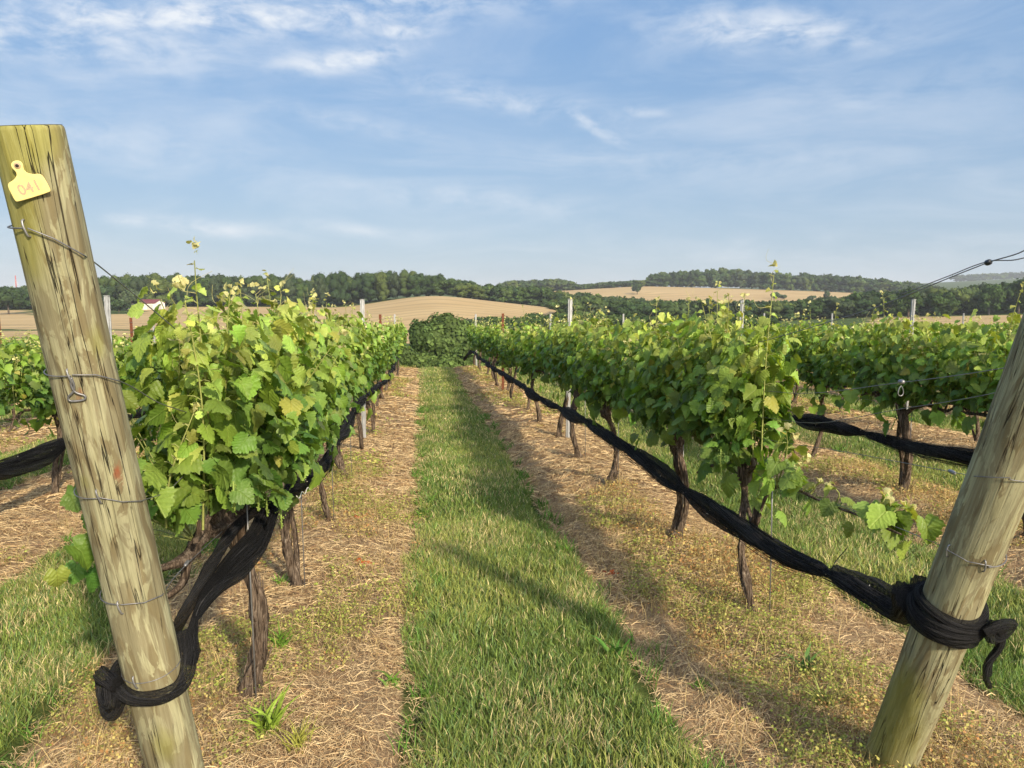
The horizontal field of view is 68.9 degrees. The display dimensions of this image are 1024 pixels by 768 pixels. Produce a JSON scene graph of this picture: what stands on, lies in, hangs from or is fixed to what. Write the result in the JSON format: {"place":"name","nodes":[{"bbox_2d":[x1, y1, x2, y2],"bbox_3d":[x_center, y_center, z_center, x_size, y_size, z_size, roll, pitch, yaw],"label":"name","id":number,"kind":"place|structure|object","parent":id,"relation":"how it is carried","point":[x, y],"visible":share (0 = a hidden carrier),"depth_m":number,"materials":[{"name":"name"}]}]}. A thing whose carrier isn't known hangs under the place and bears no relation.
{"place":"outdoors","nodes":[
{"label":"outdoors","id":0,"kind":"place"},
{"bbox_2d":[0,408,147,481],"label":"rolled netting","id":1,"kind":"object","parent":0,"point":[32,459],"visible":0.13,"depth_m":6.15,"materials":[{"name":"fabric"}]},
{"bbox_2d":[0,366,1023,767],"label":"lane grass","id":2,"kind":"structure","parent":0,"point":[438,658],"depth_m":4.15,"materials":[{"name":"green plant"}]},
{"bbox_2d":[0,278,1023,767],"bbox_3d":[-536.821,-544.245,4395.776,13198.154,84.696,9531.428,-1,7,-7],"label":"ground","id":3,"kind":"structure","parent":0,"point":[410,308],"depth_m":4.18,"materials":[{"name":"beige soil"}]},
{"bbox_2d":[0,349,17,416],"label":"grape vine","id":4,"kind":"object","parent":3,"relation":"on","point":[7,369],"visible":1,"depth_m":5.70,"materials":[{"name":"green plant"}]},
{"bbox_2d":[0,288,29,313],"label":"deciduous tree","id":5,"kind":"object","parent":3,"relation":"on","point":[15,298],"visible":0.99,"depth_m":346.20,"materials":[{"name":"green plant"}]},
{"bbox_2d":[0,335,38,433],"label":"grape vine","id":6,"kind":"object","parent":3,"relation":"on","point":[13,412],"visible":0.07,"depth_m":10.73,"materials":[{"name":"green plant"}]},
{"bbox_2d":[0,332,64,493],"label":"grape vine","id":7,"kind":"object","parent":3,"relation":"on","point":[36,397],"visible":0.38,"depth_m":6.31,"materials":[{"name":"green plant"}]},
{"bbox_2d":[0,124,204,767],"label":"end post","id":8,"kind":"object","parent":3,"relation":"on","point":[64,293],"visible":0.96,"depth_m":1.95,"materials":[{"name":"brown wood"}]},
{"bbox_2d":[8,161,49,200],"bbox_3d":[-1.121,-0.471,1.716,0.079,0.084,0.005,-22,23,-12],"label":"number tag","id":9,"kind":"object","parent":8,"relation":"attached to","point":[23,185],"visible":1,"depth_m":1.72,"materials":[{"name":"plastic"}]},
{"bbox_2d":[67,377,86,401],"bbox_3d":[-1.101,0.014,1.883,0.045,0.065,0.020,-1,7,-7],"label":"wire hook","id":10,"kind":"object","parent":8,"relation":"attached to","point":[73,387],"visible":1,"depth_m":1.88,"materials":[{"name":"metal"}]},
{"bbox_2d":[7,225,211,363],"bbox_3d":[-2.389,-1.127,13.219,0.207,1.226,23.097,-1,7,-6],"label":"trellis wire","id":11,"kind":"object","parent":8,"relation":"attached to","point":[10,227],"visible":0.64,"depth_m":1.85,"materials":[{"name":"metal"}]},
{"bbox_2d":[43,369,186,412],"bbox_3d":[-2.388,-0.832,13.290,0.195,1.104,23.024,-1,7,-6],"label":"trellis wire","id":12,"kind":"object","parent":8,"relation":"attached to","point":[115,380],"visible":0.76,"depth_m":1.93,"materials":[{"name":"metal"}]},
{"bbox_2d":[74,474,184,501],"bbox_3d":[-2.436,-0.601,13.346,0.175,0.911,22.956,-1,7,-7],"label":"trellis wire","id":13,"kind":"object","parent":8,"relation":"attached to","point":[121,501],"visible":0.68,"depth_m":2.01,"materials":[{"name":"metal"}]},
{"bbox_2d":[99,523,230,604],"bbox_3d":[-2.466,-0.377,13.402,0.174,0.733,22.890,-1,7,-7],"label":"trellis wire","id":14,"kind":"object","parent":8,"relation":"attached to","point":[167,586],"visible":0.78,"depth_m":2.15,"materials":[{"name":"metal"}]},
{"bbox_2d":[93,354,400,720],"bbox_3d":[-2.251,-0.207,13.260,0.396,0.931,22.463,-1,7,-6],"label":"rolled netting","id":15,"kind":"object","parent":8,"relation":"attached to","point":[231,567],"visible":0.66,"depth_m":2.54,"materials":[{"name":"fabric"}]},
{"bbox_2d":[103,295,112,345],"bbox_3d":[-4.341,0.080,8.096,0.060,2.066,0.038,-1,7,-15],"label":"steel post","id":16,"kind":"object","parent":3,"relation":"on","point":[107,307],"visible":0.27,"depth_m":7.99,"materials":[{"name":"white metal"}]},
{"bbox_2d":[99,286,116,301],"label":"deciduous tree","id":17,"kind":"object","parent":3,"relation":"on","point":[111,292],"visible":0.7,"depth_m":370.50,"materials":[{"name":"green plant"}]},
{"bbox_2d":[110,299,130,312],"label":"deciduous tree","id":18,"kind":"object","parent":3,"relation":"on","point":[118,305],"visible":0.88,"depth_m":342.01,"materials":[{"name":"green plant"}]},
{"bbox_2d":[114,282,141,310],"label":"deciduous tree","id":19,"kind":"object","parent":3,"relation":"on","point":[124,294],"visible":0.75,"depth_m":366.34,"materials":[{"name":"green plant"}]},
{"bbox_2d":[112,326,153,389],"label":"grape vine","id":20,"kind":"object","parent":3,"relation":"on","point":[118,346],"visible":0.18,"depth_m":8.30,"materials":[{"name":"green plant"}]},
{"bbox_2d":[118,343,164,383],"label":"grape vine","id":21,"kind":"object","parent":3,"relation":"on","point":[157,367],"visible":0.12,"depth_m":9.25,"materials":[{"name":"green plant"}]},
{"bbox_2d":[127,299,164,309],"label":"barn","id":22,"kind":"structure","parent":3,"relation":"on","point":[152,303],"depth_m":379.10,"materials":[{"name":"white"}]},
{"bbox_2d":[118,237,367,700],"bbox_3d":[-1.077,0.425,3.117,0.972,1.960,1.600,-1,7,-7],"label":"grape vine","id":23,"kind":"object","parent":3,"relation":"on","point":[270,426],"visible":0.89,"depth_m":2.67,"materials":[{"name":"green plant"}]},
{"bbox_2d":[43,308,249,598],"bbox_3d":[-1.232,0.250,2.561,0.467,1.008,1.176,-1,7,-7],"label":"old vine arm","id":24,"kind":"object","parent":23,"relation":"attached to","point":[79,550],"visible":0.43,"depth_m":2.48},
{"bbox_2d":[0,269,488,308],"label":"wood","id":25,"kind":"object","parent":3,"relation":"on","point":[340,286],"visible":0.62,"depth_m":430.81,"materials":[{"name":"green plant"}]},
{"bbox_2d":[231,677,302,738],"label":"weed tuft","id":26,"kind":"object","parent":3,"relation":"on","point":[265,721],"visible":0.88,"depth_m":2.90,"materials":[{"name":"green plant"}]},
{"bbox_2d":[270,572,289,584],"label":"weed tuft","id":27,"kind":"object","parent":3,"relation":"on","point":[281,581],"visible":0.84,"depth_m":4.53,"materials":[{"name":"green plant"}]},
{"bbox_2d":[227,270,352,590],"bbox_3d":[-1.304,0.316,4.495,0.637,1.953,1.671,-1,7,-7],"label":"grape vine","id":28,"kind":"object","parent":3,"relation":"on","point":[337,374],"visible":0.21,"depth_m":4.44,"materials":[{"name":"green plant"}]},
{"bbox_2d":[268,617,315,651],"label":"weed tuft","id":29,"kind":"object","parent":3,"relation":"on","point":[281,643],"visible":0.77,"depth_m":3.64,"materials":[{"name":"green plant"}]},
{"bbox_2d":[269,713,326,753],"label":"weed tuft","id":30,"kind":"object","parent":3,"relation":"on","point":[297,741],"visible":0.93,"depth_m":2.81,"materials":[{"name":"green plant"}]},
{"bbox_2d":[302,288,372,521],"bbox_3d":[-1.463,0.200,5.897,0.620,1.922,1.803,-1,7,-7],"label":"grape vine","id":31,"kind":"object","parent":3,"relation":"on","point":[356,381],"visible":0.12,"depth_m":5.94,"materials":[{"name":"green plant"}]},
{"bbox_2d":[331,300,375,478],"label":"grape vine","id":32,"kind":"object","parent":3,"relation":"on","point":[363,353],"visible":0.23,"depth_m":7.51,"materials":[{"name":"green plant"}]},
{"bbox_2d":[360,299,365,437],"bbox_3d":[-1.970,-0.084,9.888,0.060,2.066,0.038,-1,7,-15],"label":"steel post","id":33,"kind":"object","parent":3,"relation":"on","point":[363,413],"visible":0.23,"depth_m":9.93,"materials":[{"name":"grey metal"}]},
{"bbox_2d":[346,305,380,449],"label":"grape vine","id":34,"kind":"object","parent":3,"relation":"on","point":[373,332],"visible":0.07,"depth_m":9.00,"materials":[{"name":"green plant"}]},
{"bbox_2d":[363,316,389,432],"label":"grape vine","id":35,"kind":"object","parent":3,"relation":"on","point":[382,363],"visible":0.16,"depth_m":10.32,"materials":[{"name":"green plant"}]},
{"bbox_2d":[365,310,389,417],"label":"grape vine","id":36,"kind":"object","parent":3,"relation":"on","point":[386,339],"visible":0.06,"depth_m":11.98,"materials":[{"name":"green plant"}]},
{"bbox_2d":[369,314,399,398],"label":"grape vine","id":37,"kind":"object","parent":3,"relation":"on","point":[393,345],"visible":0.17,"depth_m":14.73,"materials":[{"name":"green plant"}]},
{"bbox_2d":[376,320,393,407],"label":"grape vine","id":38,"kind":"object","parent":3,"relation":"on","point":[388,367],"visible":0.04,"depth_m":13.54,"materials":[{"name":"green plant"}]},
{"bbox_2d":[376,668,408,689],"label":"weed tuft","id":39,"kind":"object","parent":3,"relation":"on","point":[390,678],"visible":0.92,"depth_m":3.37,"materials":[{"name":"green plant"}]},
{"bbox_2d":[383,323,403,390],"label":"grape vine","id":40,"kind":"object","parent":3,"relation":"on","point":[398,350],"visible":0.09,"depth_m":16.47,"materials":[{"name":"green plant"}]},
{"bbox_2d":[385,316,402,384],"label":"grape vine","id":41,"kind":"object","parent":3,"relation":"on","point":[398,331],"visible":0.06,"depth_m":17.85,"materials":[{"name":"green plant"}]},
{"bbox_2d":[391,319,405,375],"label":"grape vine","id":42,"kind":"object","parent":3,"relation":"on","point":[402,339],"visible":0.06,"depth_m":21.05,"materials":[{"name":"green plant"}]},
{"bbox_2d":[388,316,410,371],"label":"grape vine","id":43,"kind":"object","parent":3,"relation":"on","point":[404,331],"visible":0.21,"depth_m":22.56,"materials":[{"name":"green plant"}]},
{"bbox_2d":[387,345,419,366],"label":"deciduous tree","id":44,"kind":"object","parent":3,"relation":"on","point":[407,354],"visible":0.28,"depth_m":69.25,"materials":[{"name":"green plant"}]},
{"bbox_2d":[405,352,437,367],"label":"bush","id":45,"kind":"object","parent":3,"relation":"on","point":[423,360],"visible":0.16,"depth_m":61.97,"materials":[{"name":"green plant"}]},
{"bbox_2d":[408,318,436,355],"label":"deciduous tree","id":46,"kind":"object","parent":3,"relation":"on","point":[420,333],"visible":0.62,"depth_m":88.64,"materials":[{"name":"green plant"}]},
{"bbox_2d":[421,312,468,357],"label":"deciduous tree","id":47,"kind":"object","parent":3,"relation":"on","point":[450,331],"visible":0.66,"depth_m":89.13,"materials":[{"name":"green plant"}]},
{"bbox_2d":[428,353,468,367],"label":"deciduous tree","id":48,"kind":"object","parent":3,"relation":"on","point":[445,360],"visible":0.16,"depth_m":57.66,"materials":[{"name":"green plant"}]},
{"bbox_2d":[450,341,491,365],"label":"deciduous tree","id":49,"kind":"object","parent":3,"relation":"on","point":[460,352],"visible":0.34,"depth_m":65.27,"materials":[{"name":"green plant"}]},
{"bbox_2d":[466,320,480,365],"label":"grape vine","id":50,"kind":"object","parent":3,"relation":"on","point":[467,333],"visible":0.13,"depth_m":25.47,"materials":[{"name":"green plant"}]},
{"bbox_2d":[469,319,484,367],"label":"grape vine","id":51,"kind":"object","parent":3,"relation":"on","point":[470,335],"visible":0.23,"depth_m":23.83,"materials":[{"name":"green plant"}]},
{"bbox_2d":[470,320,489,370],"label":"grape vine","id":52,"kind":"object","parent":3,"relation":"on","point":[474,337],"visible":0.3,"depth_m":22.27,"materials":[{"name":"green plant"}]},
{"bbox_2d":[477,319,492,374],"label":"grape vine","id":53,"kind":"object","parent":3,"relation":"on","point":[481,342],"visible":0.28,"depth_m":20.67,"materials":[{"name":"green plant"}]},
{"bbox_2d":[481,318,499,377],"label":"grape vine","id":54,"kind":"object","parent":3,"relation":"on","point":[484,338],"visible":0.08,"depth_m":19.31,"materials":[{"name":"green plant"}]},
{"bbox_2d":[484,315,509,385],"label":"grape vine","id":55,"kind":"object","parent":3,"relation":"on","point":[490,341],"visible":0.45,"depth_m":17.62,"materials":[{"name":"green plant"}]},
{"bbox_2d":[494,319,515,391],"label":"grape vine","id":56,"kind":"object","parent":3,"relation":"on","point":[496,337],"visible":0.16,"depth_m":16.20,"materials":[{"name":"green plant"}]},
{"bbox_2d":[496,323,519,399],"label":"grape vine","id":57,"kind":"object","parent":3,"relation":"on","point":[505,346],"visible":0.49,"depth_m":14.45,"materials":[{"name":"green plant"}]},
{"bbox_2d":[0,364,1023,767],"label":"weeds","id":58,"kind":"object","parent":3,"relation":"on","point":[946,496],"visible":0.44,"depth_m":3.92,"materials":[{"name":"beige plant"}]},
{"bbox_2d":[507,304,545,409],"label":"grape vine","id":59,"kind":"object","parent":3,"relation":"on","point":[515,337],"visible":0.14,"depth_m":13.11,"materials":[{"name":"green plant"}]},
{"bbox_2d":[513,312,555,421],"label":"grape vine","id":60,"kind":"object","parent":3,"relation":"on","point":[526,349],"visible":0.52,"depth_m":11.38,"materials":[{"name":"green plant"}]},
{"bbox_2d":[534,304,586,437],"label":"grape vine","id":61,"kind":"object","parent":3,"relation":"on","point":[544,340],"visible":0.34,"depth_m":10.07,"materials":[{"name":"green plant"}]},
{"bbox_2d":[470,282,660,306],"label":"wood","id":62,"kind":"object","parent":3,"relation":"on","point":[535,296],"visible":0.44,"depth_m":450.27,"materials":[{"name":"green plant"}]},
{"bbox_2d":[565,299,572,437],"bbox_3d":[0.760,-0.098,9.966,0.060,2.066,0.038,-1,7,-15],"label":"steel post","id":63,"kind":"object","parent":3,"relation":"on","point":[570,303],"visible":0.34,"depth_m":9.98,"materials":[{"name":"grey metal"}]},
{"bbox_2d":[550,289,606,458],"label":"grape vine","id":64,"kind":"object","parent":3,"relation":"on","point":[567,340],"visible":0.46,"depth_m":8.55,"materials":[{"name":"green plant"}]},
{"bbox_2d":[586,634,631,660],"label":"weed tuft","id":65,"kind":"object","parent":3,"relation":"on","point":[613,648],"visible":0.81,"depth_m":3.62,"materials":[{"name":"green plant"}]},
{"bbox_2d":[567,306,662,485],"bbox_3d":[0.963,0.174,6.958,0.691,1.789,1.904,-1,7,-7],"label":"grape vine","id":66,"kind":"object","parent":3,"relation":"on","point":[596,379],"visible":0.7,"depth_m":6.94,"materials":[{"name":"green plant"}]},
{"bbox_2d":[465,310,779,330],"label":"wood","id":67,"kind":"object","parent":3,"relation":"on","point":[613,318],"visible":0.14,"depth_m":168.81,"materials":[{"name":"green plant"}]},
{"bbox_2d":[610,317,647,333],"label":"grape vine","id":68,"kind":"object","parent":3,"relation":"on","point":[631,327],"visible":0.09,"depth_m":15.65,"materials":[{"name":"green plant"}]},
{"bbox_2d":[631,283,642,293],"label":"deciduous tree","id":69,"kind":"object","parent":3,"relation":"on","point":[637,287],"visible":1,"depth_m":751.46,"materials":[{"name":"green plant"}]},
{"bbox_2d":[610,281,772,540],"bbox_3d":[1.168,0.248,5.314,0.714,1.925,1.705,-1,7,-7],"label":"grape vine","id":70,"kind":"object","parent":3,"relation":"on","point":[649,399],"visible":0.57,"depth_m":5.16,"materials":[{"name":"green plant"}]},
{"bbox_2d":[688,672,713,692],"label":"weed tuft","id":71,"kind":"object","parent":3,"relation":"on","point":[700,682],"visible":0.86,"depth_m":3.33,"materials":[{"name":"green plant"}]},
{"bbox_2d":[499,267,947,292],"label":"wood","id":72,"kind":"object","parent":3,"relation":"on","point":[726,277],"visible":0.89,"depth_m":889.16,"materials":[{"name":"green plant"}]},
{"bbox_2d":[660,251,804,615],"bbox_3d":[1.275,0.252,4.484,0.569,2.050,1.210,-1,7,-7],"label":"grape vine","id":73,"kind":"object","parent":3,"relation":"on","point":[727,387],"visible":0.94,"depth_m":4.09,"materials":[{"name":"green plant"}]},
{"bbox_2d":[696,422,945,560],"bbox_3d":[1.373,0.510,3.692,0.273,0.649,2.164,-1,7,-7],"label":"leafy cane","id":74,"kind":"object","parent":73,"relation":"attached to","point":[883,515],"visible":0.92,"depth_m":3.23,"materials":[{"name":"green plant"}]},
{"bbox_2d":[479,250,1023,347],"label":"trellis wire","id":75,"kind":"object","parent":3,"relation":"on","point":[895,299],"visible":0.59,"depth_m":2.79,"materials":[{"name":"metal"}]},
{"bbox_2d":[901,257,1023,294],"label":"trellis wire","id":76,"kind":"object","parent":75,"relation":"attached to","point":[960,271],"visible":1,"depth_m":2.50,"materials":[{"name":"metal"}]},
{"bbox_2d":[734,303,795,369],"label":"grape vine","id":77,"kind":"object","parent":3,"relation":"on","point":[766,336],"visible":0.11,"depth_m":9.63,"materials":[{"name":"green plant"}]},
{"bbox_2d":[544,277,1023,320],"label":"wood","id":78,"kind":"object","parent":3,"relation":"on","point":[968,297],"visible":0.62,"depth_m":336.10,"materials":[{"name":"green plant"}]},
{"bbox_2d":[775,316,819,402],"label":"grape vine","id":79,"kind":"object","parent":3,"relation":"on","point":[797,387],"visible":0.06,"depth_m":13.93,"materials":[{"name":"green plant"}]},
{"bbox_2d":[779,643,821,673],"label":"weed tuft","id":80,"kind":"object","parent":3,"relation":"on","point":[806,655],"visible":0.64,"depth_m":3.41,"materials":[{"name":"green plant"}]},
{"bbox_2d":[769,300,879,457],"bbox_3d":[3.466,0.010,8.343,0.703,1.876,1.638,-1,7,-7],"label":"grape vine","id":81,"kind":"object","parent":3,"relation":"on","point":[821,357],"visible":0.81,"depth_m":8.13,"materials":[{"name":"green plant"}]},
{"bbox_2d":[781,659,875,710],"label":"weed tuft","id":82,"kind":"object","parent":3,"relation":"on","point":[815,694],"visible":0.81,"depth_m":3.10,"materials":[{"name":"green plant"}]},
{"bbox_2d":[811,317,848,332],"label":"grape vine","id":83,"kind":"object","parent":3,"relation":"on","point":[829,323],"visible":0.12,"depth_m":22.14,"materials":[{"name":"green plant"}]},
{"bbox_2d":[814,313,873,412],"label":"grape vine","id":84,"kind":"object","parent":3,"relation":"on","point":[840,329],"visible":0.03,"depth_m":12.34,"materials":[{"name":"green plant"}]},
{"bbox_2d":[791,414,974,468],"bbox_3d":[2.491,-0.242,14.849,0.164,0.732,20.270,-1,7,-7],"label":"rolled netting","id":85,"kind":"object","parent":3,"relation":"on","point":[961,455],"visible":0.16,"depth_m":6.69,"materials":[{"name":"fabric"}]},
{"bbox_2d":[863,313,944,424],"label":"grape vine","id":86,"kind":"object","parent":3,"relation":"on","point":[865,333],"visible":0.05,"depth_m":11.00,"materials":[{"name":"green plant"}]},
{"bbox_2d":[892,286,923,317],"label":"deciduous tree","id":87,"kind":"object","parent":3,"relation":"on","point":[903,304],"visible":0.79,"depth_m":314.51,"materials":[{"name":"green plant"}]},
{"bbox_2d":[904,299,916,408],"bbox_3d":[5.753,-0.190,10.820,0.060,2.066,0.038,-1,7,-15],"label":"steel post","id":88,"kind":"object","parent":3,"relation":"on","point":[913,302],"visible":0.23,"depth_m":10.72,"materials":[{"name":"grey metal"}]},
{"bbox_2d":[757,392,994,422],"bbox_3d":[0.163,-0.772,13.582,0.031,1.156,23.077,-1,7,-7],"label":"trellis wire","id":89,"kind":"object","parent":88,"relation":"attached to","point":[890,410],"visible":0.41,"depth_m":2.85,"materials":[{"name":"metal"}]},
{"bbox_2d":[841,290,994,493],"bbox_3d":[3.539,0.122,6.760,0.689,1.941,1.627,-1,7,-7],"label":"grape vine","id":90,"kind":"object","parent":3,"relation":"on","point":[897,359],"visible":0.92,"depth_m":6.66,"materials":[{"name":"green plant"}]},
{"bbox_2d":[864,313,1023,767],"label":"end post","id":91,"kind":"object","parent":3,"relation":"on","point":[984,520],"visible":0.94,"depth_m":2.26,"materials":[{"name":"brown wood"}]},
{"bbox_2d":[463,350,1017,688],"bbox_3d":[-0.082,-0.070,13.972,0.285,1.267,23.641,-1,7,-7],"label":"rolled netting","id":92,"kind":"object","parent":91,"relation":"attached to","point":[902,603],"visible":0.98,"depth_m":3.05,"materials":[{"name":"fabric"}]},
{"bbox_2d":[554,377,1006,567],"bbox_3d":[0.054,-0.442,13.618,0.226,0.813,23.057,-1,7,-7],"label":"trellis wire","id":93,"kind":"object","parent":91,"relation":"attached to","point":[989,566],"visible":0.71,"depth_m":2.27,"materials":[{"name":"metal"}]},
{"bbox_2d":[928,291,960,316],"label":"deciduous tree","id":94,"kind":"object","parent":3,"relation":"on","point":[945,303],"visible":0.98,"depth_m":313.98,"materials":[{"name":"green plant"}]},
{"bbox_2d":[928,330,1012,441],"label":"grape vine","id":95,"kind":"object","parent":3,"relation":"on","point":[976,436],"visible":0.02,"depth_m":9.46,"materials":[{"name":"green plant"}]},
{"bbox_2d":[929,282,1023,538],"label":"grape vine","id":96,"kind":"object","parent":3,"relation":"on","point":[982,383],"visible":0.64,"depth_m":5.76,"materials":[{"name":"green plant"}]},
{"bbox_2d":[949,271,1023,281],"bbox_3d":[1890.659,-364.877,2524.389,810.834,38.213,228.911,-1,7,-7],"label":"wood","id":97,"kind":"object","parent":3,"relation":"on","point":[989,276],"visible":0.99,"depth_m":2471.41,"materials":[{"name":"green plant"}]},
{"bbox_2d":[976,283,1006,314],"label":"deciduous tree","id":98,"kind":"object","parent":3,"relation":"on","point":[992,297],"visible":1,"depth_m":335.32,"materials":[{"name":"green plant"}]},
{"bbox_2d":[991,321,1018,337],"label":"grape vine","id":99,"kind":"object","parent":3,"relation":"on","point":[1008,325],"visible":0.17,"depth_m":18.65,"materials":[{"name":"green plant"}]},
{"bbox_2d":[1005,278,1023,313],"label":"deciduous tree","id":100,"kind":"object","parent":3,"relation":"on","point":[1014,288],"visible":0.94,"depth_m":336.30,"materials":[{"name":"green plant"}]},
{"bbox_2d":[0,0,1023,287],"label":"sky","id":101,"kind":"structure","parent":0,"point":[482,142],"materials":[{"name":"blue"}]},
{"bbox_2d":[718,426,1023,481],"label":"trellis wire","id":102,"kind":"object","parent":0,"point":[903,462],"visible":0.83,"depth_m":2.81,"materials":[{"name":"metal"}]},
{"bbox_2d":[769,368,1003,393],"bbox_3d":[0.163,-0.859,13.575,0.031,1.091,23.072,-1,7,-7],"label":"trellis wire","id":103,"kind":"object","parent":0,"point":[896,383],"visible":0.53,"depth_m":2.77,"materials":[{"name":"metal"}]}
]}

